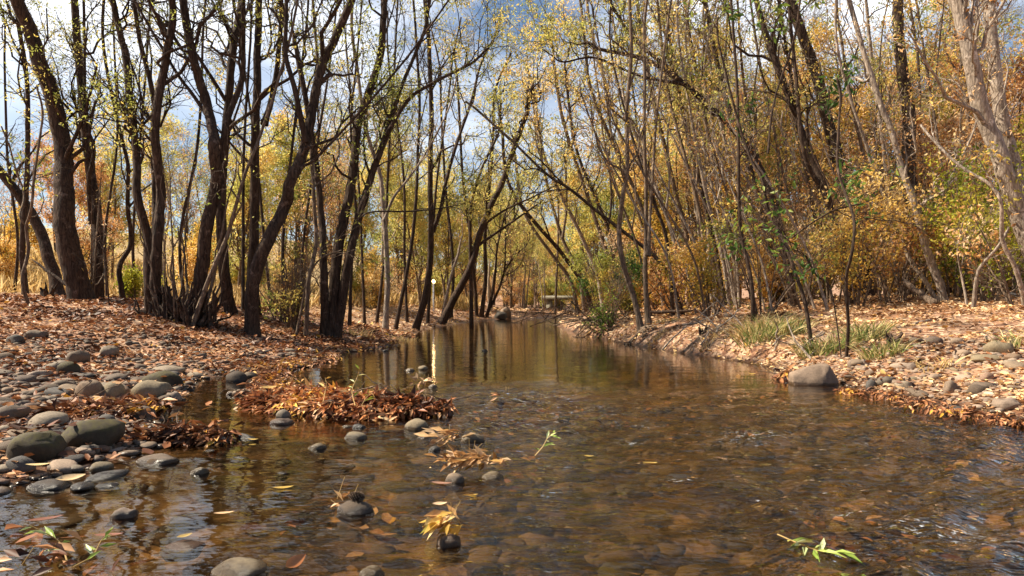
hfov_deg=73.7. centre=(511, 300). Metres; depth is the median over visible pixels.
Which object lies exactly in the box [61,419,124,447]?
boulder
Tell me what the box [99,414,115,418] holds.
river stone
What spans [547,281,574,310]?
background shrub
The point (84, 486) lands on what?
river stone
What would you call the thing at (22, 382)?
river stone
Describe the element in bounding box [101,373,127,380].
river stone
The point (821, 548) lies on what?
willow sprig
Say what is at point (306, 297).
multi stem tree
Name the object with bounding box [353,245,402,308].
background shrub
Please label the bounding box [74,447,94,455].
river stone
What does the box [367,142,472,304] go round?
background willow
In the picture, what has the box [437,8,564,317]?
waterside clump
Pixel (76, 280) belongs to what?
broad tree
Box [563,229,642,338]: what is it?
green shrub
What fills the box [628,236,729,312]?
autumn shrub
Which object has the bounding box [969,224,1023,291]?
background shrub
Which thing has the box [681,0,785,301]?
dark trunk tree
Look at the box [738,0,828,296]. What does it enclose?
leaning willow
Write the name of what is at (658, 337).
grass tuft
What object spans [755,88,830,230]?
thicket stem
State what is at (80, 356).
river stone
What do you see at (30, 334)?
river stone
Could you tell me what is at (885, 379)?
river stone
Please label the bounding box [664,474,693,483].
river stone
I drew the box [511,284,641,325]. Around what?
brush pile
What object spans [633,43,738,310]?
thicket stem
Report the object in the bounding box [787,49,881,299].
thicket stem
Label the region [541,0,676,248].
leaning willow
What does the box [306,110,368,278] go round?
background bare tree
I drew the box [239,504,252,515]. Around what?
river stone
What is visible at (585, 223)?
background willow
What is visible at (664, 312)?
fallen log
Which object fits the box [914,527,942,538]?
river stone
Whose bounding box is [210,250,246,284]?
background shrub
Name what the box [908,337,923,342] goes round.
river stone
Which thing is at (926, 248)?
grey tree
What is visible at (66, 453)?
leaf litter
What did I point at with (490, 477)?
river stone
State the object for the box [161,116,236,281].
background willow
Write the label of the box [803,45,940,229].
background cottonwood
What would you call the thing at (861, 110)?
background cottonwood
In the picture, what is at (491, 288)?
background shrub
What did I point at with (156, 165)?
upright tree
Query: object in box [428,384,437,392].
river stone
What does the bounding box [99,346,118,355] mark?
river stone
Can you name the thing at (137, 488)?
river stone
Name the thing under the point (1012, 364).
river stone
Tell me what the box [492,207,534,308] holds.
background bare tree
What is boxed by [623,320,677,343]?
exposed roots
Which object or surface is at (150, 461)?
fallen leaf
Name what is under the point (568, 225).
background willow
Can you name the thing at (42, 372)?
river stone
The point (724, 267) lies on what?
pale trunk tree
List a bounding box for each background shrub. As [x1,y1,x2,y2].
[0,202,54,281]
[1,222,34,269]
[82,244,111,277]
[162,219,217,294]
[162,240,212,283]
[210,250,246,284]
[238,260,277,286]
[262,263,279,285]
[269,248,318,288]
[328,262,371,304]
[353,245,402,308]
[390,267,424,294]
[402,273,439,295]
[414,258,443,293]
[423,272,462,299]
[455,266,481,295]
[466,272,491,297]
[479,274,497,302]
[495,271,530,307]
[502,263,532,303]
[521,280,536,307]
[532,275,567,306]
[537,283,566,309]
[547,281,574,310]
[563,243,654,315]
[567,277,592,311]
[579,281,611,309]
[588,221,698,313]
[609,210,687,309]
[706,236,758,299]
[737,216,797,295]
[739,213,809,302]
[780,240,836,299]
[795,216,827,294]
[804,233,886,298]
[867,223,903,294]
[905,181,996,293]
[952,199,988,291]
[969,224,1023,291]
[994,217,1022,289]
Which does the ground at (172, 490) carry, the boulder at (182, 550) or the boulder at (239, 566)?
the boulder at (182, 550)
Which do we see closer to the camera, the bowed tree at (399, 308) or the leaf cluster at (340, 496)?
the leaf cluster at (340, 496)
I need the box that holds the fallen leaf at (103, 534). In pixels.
[94,533,121,535]
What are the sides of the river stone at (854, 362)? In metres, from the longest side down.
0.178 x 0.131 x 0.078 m
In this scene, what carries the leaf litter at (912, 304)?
on the ground at (172, 490)
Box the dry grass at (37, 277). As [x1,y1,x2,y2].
[0,247,486,310]
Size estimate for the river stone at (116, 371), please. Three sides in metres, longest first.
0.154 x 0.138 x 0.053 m
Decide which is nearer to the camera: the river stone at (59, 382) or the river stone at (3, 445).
the river stone at (3, 445)
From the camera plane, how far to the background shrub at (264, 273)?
26.00 m
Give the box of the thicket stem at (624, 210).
[532,54,652,316]
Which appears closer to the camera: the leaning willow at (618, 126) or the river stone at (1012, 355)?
the river stone at (1012, 355)
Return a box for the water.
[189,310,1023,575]
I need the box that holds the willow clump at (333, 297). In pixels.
[257,0,543,338]
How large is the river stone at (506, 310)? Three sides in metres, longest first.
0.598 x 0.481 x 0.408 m
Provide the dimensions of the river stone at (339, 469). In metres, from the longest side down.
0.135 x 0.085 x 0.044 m
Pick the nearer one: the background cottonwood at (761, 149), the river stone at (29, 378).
the river stone at (29, 378)
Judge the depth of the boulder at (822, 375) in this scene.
6.09 m
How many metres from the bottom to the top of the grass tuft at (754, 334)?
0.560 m
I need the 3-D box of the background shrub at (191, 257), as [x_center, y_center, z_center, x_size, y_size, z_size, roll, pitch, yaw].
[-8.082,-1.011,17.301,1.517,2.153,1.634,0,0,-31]
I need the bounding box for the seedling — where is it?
[63,223,110,304]
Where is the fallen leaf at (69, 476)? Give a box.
[55,474,84,479]
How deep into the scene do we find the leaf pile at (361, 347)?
10.45 m
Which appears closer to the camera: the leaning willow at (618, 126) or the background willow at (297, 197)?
the leaning willow at (618, 126)
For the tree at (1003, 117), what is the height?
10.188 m
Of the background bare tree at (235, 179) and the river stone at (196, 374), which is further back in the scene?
the background bare tree at (235, 179)
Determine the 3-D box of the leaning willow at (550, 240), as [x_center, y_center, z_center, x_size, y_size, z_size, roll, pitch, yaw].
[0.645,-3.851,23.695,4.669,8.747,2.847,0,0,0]
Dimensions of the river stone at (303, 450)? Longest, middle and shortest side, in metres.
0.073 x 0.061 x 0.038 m
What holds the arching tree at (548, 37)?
on the ground at (172, 490)
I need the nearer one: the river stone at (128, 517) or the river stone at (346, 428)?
the river stone at (128, 517)
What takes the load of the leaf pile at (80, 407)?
on the ground at (172, 490)
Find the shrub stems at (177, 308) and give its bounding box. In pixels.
[126,139,236,326]
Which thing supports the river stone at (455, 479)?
in the water
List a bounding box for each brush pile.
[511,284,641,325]
[552,289,657,338]
[662,295,743,349]
[767,318,829,359]
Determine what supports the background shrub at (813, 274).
on the ground at (172, 490)
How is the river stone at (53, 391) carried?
on the ground at (172, 490)
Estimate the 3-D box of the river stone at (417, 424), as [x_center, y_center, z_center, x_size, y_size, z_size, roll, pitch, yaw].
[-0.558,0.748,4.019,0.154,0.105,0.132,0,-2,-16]
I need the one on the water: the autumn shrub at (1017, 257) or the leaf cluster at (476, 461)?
the leaf cluster at (476, 461)
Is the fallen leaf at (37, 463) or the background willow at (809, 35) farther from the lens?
the background willow at (809, 35)
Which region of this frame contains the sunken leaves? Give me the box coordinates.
[0,375,1023,575]
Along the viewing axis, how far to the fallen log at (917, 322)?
8.39 m
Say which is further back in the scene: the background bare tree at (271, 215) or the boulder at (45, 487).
the background bare tree at (271, 215)
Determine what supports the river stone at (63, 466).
on the ground at (172, 490)
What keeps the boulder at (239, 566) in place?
in the water
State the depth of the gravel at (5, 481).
5.73 m
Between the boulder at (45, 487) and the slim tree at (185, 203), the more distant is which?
the slim tree at (185, 203)
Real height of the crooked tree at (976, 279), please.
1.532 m
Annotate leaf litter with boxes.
[0,293,414,479]
[0,332,1023,462]
[107,293,971,335]
[575,290,1023,416]
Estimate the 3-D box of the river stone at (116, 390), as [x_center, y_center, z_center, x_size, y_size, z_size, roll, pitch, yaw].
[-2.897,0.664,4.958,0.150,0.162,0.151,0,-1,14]
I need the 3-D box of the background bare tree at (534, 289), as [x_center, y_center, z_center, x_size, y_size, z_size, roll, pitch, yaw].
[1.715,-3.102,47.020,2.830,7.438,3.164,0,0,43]
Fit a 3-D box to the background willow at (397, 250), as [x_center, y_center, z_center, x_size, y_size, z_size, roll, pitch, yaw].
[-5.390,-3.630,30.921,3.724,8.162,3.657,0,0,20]
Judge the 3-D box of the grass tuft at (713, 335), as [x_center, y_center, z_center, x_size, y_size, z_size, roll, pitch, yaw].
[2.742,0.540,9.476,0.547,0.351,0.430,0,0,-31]
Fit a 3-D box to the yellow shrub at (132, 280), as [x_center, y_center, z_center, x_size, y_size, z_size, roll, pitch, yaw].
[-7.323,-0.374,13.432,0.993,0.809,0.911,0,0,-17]
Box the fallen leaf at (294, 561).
[286,554,305,567]
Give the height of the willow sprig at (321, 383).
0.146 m
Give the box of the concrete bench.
[541,296,572,308]
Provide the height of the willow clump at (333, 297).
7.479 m
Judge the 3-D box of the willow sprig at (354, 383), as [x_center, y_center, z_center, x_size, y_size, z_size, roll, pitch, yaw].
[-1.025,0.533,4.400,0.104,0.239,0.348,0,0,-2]
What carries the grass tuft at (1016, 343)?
on the ground at (172, 490)
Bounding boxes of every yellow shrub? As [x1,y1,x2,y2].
[56,116,130,292]
[109,260,168,298]
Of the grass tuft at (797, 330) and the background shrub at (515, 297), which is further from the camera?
the background shrub at (515, 297)
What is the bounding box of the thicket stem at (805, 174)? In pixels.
[758,37,832,302]
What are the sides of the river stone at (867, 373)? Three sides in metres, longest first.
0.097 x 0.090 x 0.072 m
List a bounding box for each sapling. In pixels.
[682,0,930,349]
[754,55,863,357]
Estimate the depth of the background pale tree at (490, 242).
33.76 m
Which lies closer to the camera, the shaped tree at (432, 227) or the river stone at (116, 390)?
the river stone at (116, 390)
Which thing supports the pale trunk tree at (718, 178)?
on the ground at (172, 490)
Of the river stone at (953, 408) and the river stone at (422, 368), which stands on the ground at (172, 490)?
the river stone at (953, 408)
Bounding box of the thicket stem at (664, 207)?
[574,37,707,316]
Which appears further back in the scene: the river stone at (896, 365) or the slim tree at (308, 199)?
the slim tree at (308, 199)
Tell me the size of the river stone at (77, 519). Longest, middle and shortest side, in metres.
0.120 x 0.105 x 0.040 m
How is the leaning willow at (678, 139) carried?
on the ground at (172, 490)
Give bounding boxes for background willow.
[43,91,151,279]
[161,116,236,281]
[165,63,300,286]
[248,65,355,287]
[294,118,416,278]
[356,138,425,294]
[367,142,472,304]
[412,146,498,301]
[419,135,527,297]
[466,167,513,304]
[481,181,532,306]
[492,195,549,306]
[527,217,563,308]
[528,121,650,299]
[537,210,571,278]
[544,155,601,300]
[568,106,668,296]
[581,116,686,304]
[611,90,755,289]
[640,15,760,286]
[731,114,798,227]
[736,0,869,232]
[845,0,983,249]
[890,0,1023,290]
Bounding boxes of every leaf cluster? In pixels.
[0,529,120,575]
[330,477,357,516]
[409,373,436,388]
[414,423,474,446]
[419,500,461,538]
[423,502,462,528]
[424,448,529,472]
[437,443,510,470]
[491,391,504,400]
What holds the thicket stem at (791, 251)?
on the ground at (172, 490)
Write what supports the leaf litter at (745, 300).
on the ground at (172, 490)
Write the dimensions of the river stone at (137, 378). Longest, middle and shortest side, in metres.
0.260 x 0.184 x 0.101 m
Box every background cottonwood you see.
[29,129,81,251]
[29,133,126,263]
[125,139,177,255]
[259,105,309,264]
[392,214,423,291]
[449,203,480,296]
[537,202,570,309]
[606,73,694,284]
[650,14,752,301]
[701,44,856,298]
[773,17,895,292]
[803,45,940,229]
[867,0,1005,187]
[874,83,989,284]
[882,98,994,291]
[916,33,1023,289]
[984,30,1023,212]
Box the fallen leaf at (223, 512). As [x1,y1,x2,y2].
[215,511,232,513]
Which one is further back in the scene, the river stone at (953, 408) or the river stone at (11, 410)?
the river stone at (953, 408)
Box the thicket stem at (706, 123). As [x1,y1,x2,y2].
[690,38,756,306]
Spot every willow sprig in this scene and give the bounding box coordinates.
[20,525,68,560]
[73,527,116,567]
[317,377,330,401]
[349,364,364,405]
[535,430,560,455]
[777,534,864,565]
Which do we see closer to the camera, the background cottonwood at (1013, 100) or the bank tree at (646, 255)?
the bank tree at (646, 255)
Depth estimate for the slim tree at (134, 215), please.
14.91 m
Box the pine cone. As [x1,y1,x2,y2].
[348,491,364,501]
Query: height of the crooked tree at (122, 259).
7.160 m
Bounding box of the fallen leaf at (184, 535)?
[177,533,191,536]
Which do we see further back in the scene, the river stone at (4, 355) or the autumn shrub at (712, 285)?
the autumn shrub at (712, 285)
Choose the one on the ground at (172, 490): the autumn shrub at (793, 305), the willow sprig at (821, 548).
the autumn shrub at (793, 305)
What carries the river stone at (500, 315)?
on the ground at (172, 490)
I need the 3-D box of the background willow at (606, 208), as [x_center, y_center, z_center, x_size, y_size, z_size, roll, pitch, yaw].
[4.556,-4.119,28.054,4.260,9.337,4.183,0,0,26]
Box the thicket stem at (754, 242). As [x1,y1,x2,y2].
[668,78,772,312]
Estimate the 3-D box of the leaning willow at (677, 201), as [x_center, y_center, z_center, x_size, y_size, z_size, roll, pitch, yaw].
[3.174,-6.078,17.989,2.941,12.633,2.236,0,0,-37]
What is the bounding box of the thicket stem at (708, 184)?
[675,108,766,311]
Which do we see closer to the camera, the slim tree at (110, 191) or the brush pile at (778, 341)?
the brush pile at (778, 341)
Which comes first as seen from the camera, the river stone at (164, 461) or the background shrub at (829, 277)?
the river stone at (164, 461)
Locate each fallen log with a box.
[31,259,65,285]
[650,309,693,313]
[897,318,940,327]
[902,278,937,303]
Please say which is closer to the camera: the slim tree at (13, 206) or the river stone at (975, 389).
the river stone at (975, 389)
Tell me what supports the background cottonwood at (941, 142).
on the ground at (172, 490)
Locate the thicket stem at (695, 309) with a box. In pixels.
[613,46,697,314]
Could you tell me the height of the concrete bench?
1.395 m
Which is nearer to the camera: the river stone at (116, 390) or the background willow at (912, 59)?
the river stone at (116, 390)
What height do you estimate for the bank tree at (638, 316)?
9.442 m
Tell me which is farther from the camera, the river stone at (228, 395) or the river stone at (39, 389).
the river stone at (228, 395)
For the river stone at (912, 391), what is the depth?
5.18 m
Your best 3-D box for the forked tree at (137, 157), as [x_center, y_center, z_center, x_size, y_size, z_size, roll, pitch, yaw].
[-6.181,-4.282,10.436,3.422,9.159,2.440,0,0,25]
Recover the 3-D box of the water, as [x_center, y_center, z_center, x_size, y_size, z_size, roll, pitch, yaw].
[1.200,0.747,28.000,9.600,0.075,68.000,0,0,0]
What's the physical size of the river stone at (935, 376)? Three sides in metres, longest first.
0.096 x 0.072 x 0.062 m
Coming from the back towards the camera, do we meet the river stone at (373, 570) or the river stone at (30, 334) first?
the river stone at (30, 334)
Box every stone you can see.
[0,352,14,359]
[0,369,13,376]
[0,397,14,401]
[0,404,30,418]
[0,440,10,453]
[1,376,11,383]
[1,436,15,440]
[6,334,25,342]
[6,456,35,473]
[7,429,36,435]
[14,375,36,382]
[15,381,30,386]
[23,330,48,338]
[23,384,58,395]
[25,425,39,430]
[27,370,53,377]
[28,411,68,425]
[36,377,50,381]
[42,360,65,369]
[44,387,70,395]
[47,397,76,401]
[49,459,77,474]
[51,380,76,385]
[57,361,80,372]
[58,384,76,393]
[61,454,84,463]
[61,511,99,527]
[65,350,90,362]
[70,481,94,492]
[74,379,102,396]
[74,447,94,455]
[75,373,94,377]
[79,444,99,454]
[83,469,129,483]
[88,461,113,474]
[94,482,119,492]
[98,386,129,396]
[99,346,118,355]
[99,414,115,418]
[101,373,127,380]
[102,370,118,373]
[103,381,124,397]
[107,447,126,452]
[109,507,138,529]
[121,381,138,388]
[127,483,149,493]
[130,376,144,381]
[130,380,171,397]
[130,406,155,418]
[135,364,148,368]
[135,453,179,470]
[145,526,184,546]
[152,365,185,372]
[158,394,172,401]
[166,391,181,401]
[168,513,213,530]
[187,372,204,377]
[190,467,209,482]
[191,353,206,358]
[202,449,217,456]
[204,436,232,449]
[207,464,224,467]
[217,451,234,455]
[225,391,233,398]
[226,371,247,388]
[229,456,249,464]
[232,389,246,398]
[234,433,258,446]
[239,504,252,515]
[245,372,256,381]
[258,485,282,499]
[268,436,288,440]
[269,418,294,429]
[274,472,288,480]
[275,459,291,465]
[276,409,290,418]
[278,520,313,534]
[299,447,308,454]
[307,443,327,455]
[323,471,339,479]
[327,464,350,474]
[337,500,374,526]
[340,425,351,431]
[342,464,355,469]
[343,431,367,446]
[352,424,365,432]
[358,565,384,575]
[383,438,407,446]
[404,418,429,435]
[416,436,432,445]
[418,365,428,373]
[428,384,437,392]
[428,446,440,457]
[436,534,460,554]
[444,473,464,491]
[460,434,484,448]
[480,471,505,486]
[494,312,506,318]
[497,399,503,406]
[500,307,510,317]
[557,415,569,422]
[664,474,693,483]
[847,359,853,368]
[851,359,862,365]
[855,365,864,369]
[863,370,873,376]
[866,380,876,389]
[876,376,895,385]
[886,332,903,344]
[889,362,906,368]
[894,381,911,388]
[896,358,907,362]
[906,362,918,369]
[907,388,928,397]
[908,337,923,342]
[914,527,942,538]
[926,336,942,344]
[927,374,940,379]
[943,380,957,393]
[943,405,963,417]
[947,374,971,380]
[950,338,964,343]
[953,349,970,355]
[967,384,984,394]
[970,354,1002,361]
[970,381,993,388]
[979,372,993,379]
[983,335,1001,340]
[983,340,1013,352]
[991,398,1021,409]
[1004,353,1022,359]
[1004,361,1023,369]
[1007,385,1021,388]
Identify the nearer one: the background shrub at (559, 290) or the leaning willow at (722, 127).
the leaning willow at (722, 127)
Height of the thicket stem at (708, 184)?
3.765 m
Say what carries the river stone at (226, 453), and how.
on the ground at (172, 490)
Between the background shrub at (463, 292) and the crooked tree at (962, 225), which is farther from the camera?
the background shrub at (463, 292)
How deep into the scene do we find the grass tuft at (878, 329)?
7.72 m
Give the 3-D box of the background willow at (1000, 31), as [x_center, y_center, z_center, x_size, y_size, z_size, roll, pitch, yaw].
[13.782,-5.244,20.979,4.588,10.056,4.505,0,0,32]
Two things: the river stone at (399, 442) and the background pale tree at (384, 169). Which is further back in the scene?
the background pale tree at (384, 169)
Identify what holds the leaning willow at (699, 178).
on the ground at (172, 490)
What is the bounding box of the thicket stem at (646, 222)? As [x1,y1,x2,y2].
[559,110,679,318]
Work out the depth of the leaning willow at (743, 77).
17.90 m
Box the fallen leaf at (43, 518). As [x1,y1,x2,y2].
[25,515,61,520]
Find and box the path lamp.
[432,279,434,312]
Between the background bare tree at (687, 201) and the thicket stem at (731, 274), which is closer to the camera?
the thicket stem at (731, 274)
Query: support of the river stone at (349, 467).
in the water
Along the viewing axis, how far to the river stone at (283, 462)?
3.21 m
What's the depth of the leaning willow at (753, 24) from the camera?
15.96 m
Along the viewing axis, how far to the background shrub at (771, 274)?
16.40 m
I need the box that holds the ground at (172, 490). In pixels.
[0,226,1023,575]
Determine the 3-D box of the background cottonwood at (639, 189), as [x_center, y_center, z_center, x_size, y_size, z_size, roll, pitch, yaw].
[5.013,-3.937,24.165,3.529,8.465,2.962,0,0,10]
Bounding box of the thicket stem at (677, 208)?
[622,32,716,313]
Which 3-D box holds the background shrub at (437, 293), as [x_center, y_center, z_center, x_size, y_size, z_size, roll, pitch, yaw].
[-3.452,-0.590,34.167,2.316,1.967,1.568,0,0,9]
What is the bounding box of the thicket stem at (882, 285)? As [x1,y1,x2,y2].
[782,129,899,304]
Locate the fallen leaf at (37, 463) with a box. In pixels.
[27,463,48,464]
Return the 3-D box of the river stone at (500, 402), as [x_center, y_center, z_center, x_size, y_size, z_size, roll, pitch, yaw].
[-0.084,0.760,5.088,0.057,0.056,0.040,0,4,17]
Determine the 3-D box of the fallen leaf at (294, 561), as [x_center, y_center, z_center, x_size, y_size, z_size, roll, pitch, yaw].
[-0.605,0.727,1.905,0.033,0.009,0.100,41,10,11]
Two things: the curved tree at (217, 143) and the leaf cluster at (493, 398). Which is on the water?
the leaf cluster at (493, 398)
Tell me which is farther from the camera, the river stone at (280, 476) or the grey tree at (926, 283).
the grey tree at (926, 283)
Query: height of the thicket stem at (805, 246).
4.674 m
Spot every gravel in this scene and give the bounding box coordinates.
[0,325,330,496]
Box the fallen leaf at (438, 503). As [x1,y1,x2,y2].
[433,502,446,504]
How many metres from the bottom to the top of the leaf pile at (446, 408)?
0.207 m
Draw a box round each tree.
[0,0,97,294]
[0,0,129,300]
[0,4,105,292]
[0,86,57,304]
[0,99,76,295]
[0,132,51,237]
[1,0,157,297]
[33,0,180,298]
[38,0,155,295]
[57,0,228,312]
[79,0,259,309]
[80,0,309,318]
[107,0,206,297]
[111,66,205,280]
[124,0,196,272]
[140,0,331,314]
[142,124,212,280]
[145,1,247,305]
[174,0,372,315]
[178,0,323,325]
[197,107,278,277]
[198,0,252,311]
[200,2,272,308]
[244,0,537,336]
[255,0,430,336]
[260,154,281,261]
[261,0,322,321]
[288,111,363,304]
[295,0,365,324]
[299,0,348,315]
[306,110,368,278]
[315,0,387,325]
[318,94,380,257]
[326,6,480,328]
[345,63,438,304]
[362,1,451,321]
[365,0,438,322]
[365,0,464,328]
[390,0,538,330]
[400,1,507,322]
[411,13,474,318]
[437,38,603,324]
[441,186,476,314]
[465,0,684,315]
[467,158,535,308]
[490,0,797,304]
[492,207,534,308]
[510,198,562,308]
[513,211,551,307]
[518,222,556,308]
[562,0,687,331]
[584,0,698,325]
[597,0,750,304]
[633,0,780,309]
[635,105,728,306]
[647,0,763,305]
[663,0,827,320]
[673,0,758,306]
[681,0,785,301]
[689,67,773,297]
[715,0,856,303]
[717,19,842,298]
[755,31,986,294]
[772,0,876,296]
[794,0,984,298]
[797,0,1023,301]
[808,20,932,293]
[862,0,934,294]
[869,0,1023,255]
[910,82,1023,304]
[914,0,1023,194]
[944,199,995,305]
[971,204,1021,307]
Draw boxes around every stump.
[39,282,57,297]
[698,325,706,335]
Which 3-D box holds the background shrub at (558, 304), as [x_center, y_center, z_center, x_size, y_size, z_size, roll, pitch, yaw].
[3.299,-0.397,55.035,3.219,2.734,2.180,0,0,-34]
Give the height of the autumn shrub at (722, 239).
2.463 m
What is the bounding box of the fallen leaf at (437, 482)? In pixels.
[432,481,450,483]
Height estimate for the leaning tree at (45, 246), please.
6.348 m
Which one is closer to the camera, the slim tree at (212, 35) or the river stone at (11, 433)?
the river stone at (11, 433)
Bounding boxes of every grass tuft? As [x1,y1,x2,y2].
[344,327,375,338]
[385,335,424,340]
[643,327,671,346]
[694,328,729,351]
[705,309,814,350]
[709,311,791,339]
[744,316,826,338]
[761,330,882,359]
[823,316,926,342]
[845,334,933,360]
[905,352,975,372]
[965,328,1023,348]
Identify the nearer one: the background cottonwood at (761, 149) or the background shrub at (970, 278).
the background shrub at (970, 278)
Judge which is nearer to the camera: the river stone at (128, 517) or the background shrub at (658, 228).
the river stone at (128, 517)
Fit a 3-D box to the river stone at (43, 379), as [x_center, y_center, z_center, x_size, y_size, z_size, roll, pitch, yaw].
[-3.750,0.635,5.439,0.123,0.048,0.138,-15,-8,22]
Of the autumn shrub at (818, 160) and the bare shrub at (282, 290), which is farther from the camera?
the autumn shrub at (818, 160)
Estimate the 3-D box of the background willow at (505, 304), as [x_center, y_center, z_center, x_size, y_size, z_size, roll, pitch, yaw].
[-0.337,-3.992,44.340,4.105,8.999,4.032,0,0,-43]
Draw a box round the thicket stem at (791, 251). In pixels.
[699,80,815,308]
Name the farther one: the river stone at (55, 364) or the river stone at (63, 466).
the river stone at (55, 364)
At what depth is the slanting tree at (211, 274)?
9.69 m
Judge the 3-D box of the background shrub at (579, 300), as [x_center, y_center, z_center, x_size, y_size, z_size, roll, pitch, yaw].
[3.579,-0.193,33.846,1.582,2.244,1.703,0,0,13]
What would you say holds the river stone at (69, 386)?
on the ground at (172, 490)
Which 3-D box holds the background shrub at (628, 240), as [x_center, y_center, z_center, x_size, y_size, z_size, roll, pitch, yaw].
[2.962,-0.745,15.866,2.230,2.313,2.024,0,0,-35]
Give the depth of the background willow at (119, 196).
26.39 m
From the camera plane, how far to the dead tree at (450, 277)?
22.80 m
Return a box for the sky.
[0,0,1023,273]
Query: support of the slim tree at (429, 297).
on the ground at (172, 490)
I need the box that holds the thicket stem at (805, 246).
[697,50,829,310]
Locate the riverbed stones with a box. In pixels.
[36,374,1023,575]
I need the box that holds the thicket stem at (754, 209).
[712,100,801,310]
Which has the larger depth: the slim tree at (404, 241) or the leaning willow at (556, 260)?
the leaning willow at (556, 260)
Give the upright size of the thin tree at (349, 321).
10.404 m
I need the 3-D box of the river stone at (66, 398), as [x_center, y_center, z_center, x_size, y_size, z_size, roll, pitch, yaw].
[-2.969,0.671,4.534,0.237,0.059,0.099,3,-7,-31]
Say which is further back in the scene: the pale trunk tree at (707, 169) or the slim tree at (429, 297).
the slim tree at (429, 297)
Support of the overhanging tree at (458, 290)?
on the ground at (172, 490)
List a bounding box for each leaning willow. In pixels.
[465,62,594,312]
[491,12,606,309]
[497,100,585,314]
[505,63,597,311]
[513,0,616,310]
[528,0,634,264]
[541,0,667,310]
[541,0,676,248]
[562,0,672,308]
[571,0,654,306]
[584,0,743,299]
[585,0,699,305]
[588,0,739,307]
[602,0,726,304]
[620,0,760,308]
[624,3,764,301]
[650,0,843,301]
[661,0,753,303]
[690,0,837,298]
[730,0,783,290]
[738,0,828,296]
[790,0,940,294]
[853,0,913,293]
[854,0,1006,293]
[868,0,1023,294]
[911,1,982,291]
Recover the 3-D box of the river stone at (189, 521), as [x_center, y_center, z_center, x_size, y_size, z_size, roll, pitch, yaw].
[-1.191,0.822,2.530,0.083,0.062,0.166,18,7,43]
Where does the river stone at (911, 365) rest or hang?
on the ground at (172, 490)
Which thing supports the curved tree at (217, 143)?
on the ground at (172, 490)
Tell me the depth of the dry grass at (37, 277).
24.00 m
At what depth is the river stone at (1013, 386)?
4.78 m
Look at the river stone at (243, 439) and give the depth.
3.70 m
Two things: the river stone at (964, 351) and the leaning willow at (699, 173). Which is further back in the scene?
the leaning willow at (699, 173)
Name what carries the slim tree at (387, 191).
on the ground at (172, 490)
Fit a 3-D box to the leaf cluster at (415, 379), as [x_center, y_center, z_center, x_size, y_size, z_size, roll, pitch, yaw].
[-0.780,0.701,5.988,0.264,0.162,0.132,0,0,0]
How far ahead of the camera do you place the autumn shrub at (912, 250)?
12.45 m
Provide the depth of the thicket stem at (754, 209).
12.05 m
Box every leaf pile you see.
[28,380,189,420]
[118,412,241,451]
[186,343,341,373]
[222,365,303,396]
[231,372,448,432]
[334,339,400,351]
[424,393,476,422]
[760,360,795,385]
[832,377,1023,431]
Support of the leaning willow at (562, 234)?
on the ground at (172, 490)
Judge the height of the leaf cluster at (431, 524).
0.120 m
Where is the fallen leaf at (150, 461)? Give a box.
[147,459,156,463]
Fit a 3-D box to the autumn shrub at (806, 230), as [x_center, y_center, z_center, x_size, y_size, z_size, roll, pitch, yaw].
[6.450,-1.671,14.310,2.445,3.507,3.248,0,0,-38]
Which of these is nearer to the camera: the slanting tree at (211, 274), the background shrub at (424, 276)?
the slanting tree at (211, 274)
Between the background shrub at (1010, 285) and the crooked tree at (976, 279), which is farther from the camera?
the background shrub at (1010, 285)
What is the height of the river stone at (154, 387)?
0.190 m
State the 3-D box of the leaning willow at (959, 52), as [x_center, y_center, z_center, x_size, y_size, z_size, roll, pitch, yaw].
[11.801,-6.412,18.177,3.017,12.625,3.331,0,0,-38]
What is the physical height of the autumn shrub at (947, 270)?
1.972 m
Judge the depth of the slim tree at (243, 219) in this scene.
13.14 m
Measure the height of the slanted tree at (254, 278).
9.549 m
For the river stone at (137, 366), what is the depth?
6.60 m
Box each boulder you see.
[6,430,67,462]
[25,479,72,496]
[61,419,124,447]
[141,370,183,386]
[160,539,205,561]
[210,557,268,575]
[788,363,838,388]
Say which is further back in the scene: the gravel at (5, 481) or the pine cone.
the gravel at (5, 481)
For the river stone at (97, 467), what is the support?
in the water
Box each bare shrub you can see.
[259,226,331,329]
[259,243,318,320]
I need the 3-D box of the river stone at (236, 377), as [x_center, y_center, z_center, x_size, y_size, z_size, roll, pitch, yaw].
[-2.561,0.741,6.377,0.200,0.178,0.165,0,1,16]
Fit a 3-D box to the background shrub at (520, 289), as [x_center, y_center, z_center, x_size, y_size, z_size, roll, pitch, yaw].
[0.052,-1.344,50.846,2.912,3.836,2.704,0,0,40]
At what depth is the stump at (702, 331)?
9.91 m
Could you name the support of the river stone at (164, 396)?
on the ground at (172, 490)
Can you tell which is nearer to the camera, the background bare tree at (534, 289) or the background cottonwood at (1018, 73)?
the background cottonwood at (1018, 73)
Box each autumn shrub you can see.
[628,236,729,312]
[648,223,754,315]
[672,73,920,295]
[685,150,907,307]
[694,179,877,313]
[742,131,903,303]
[796,155,956,307]
[829,83,1009,296]
[835,190,959,302]
[864,84,1023,291]
[893,197,994,297]
[908,139,1023,301]
[928,186,1023,304]
[934,115,1023,294]
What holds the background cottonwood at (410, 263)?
on the ground at (172, 490)
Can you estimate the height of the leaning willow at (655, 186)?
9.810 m
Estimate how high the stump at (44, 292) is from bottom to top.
0.327 m
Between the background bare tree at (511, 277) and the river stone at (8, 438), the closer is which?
the river stone at (8, 438)

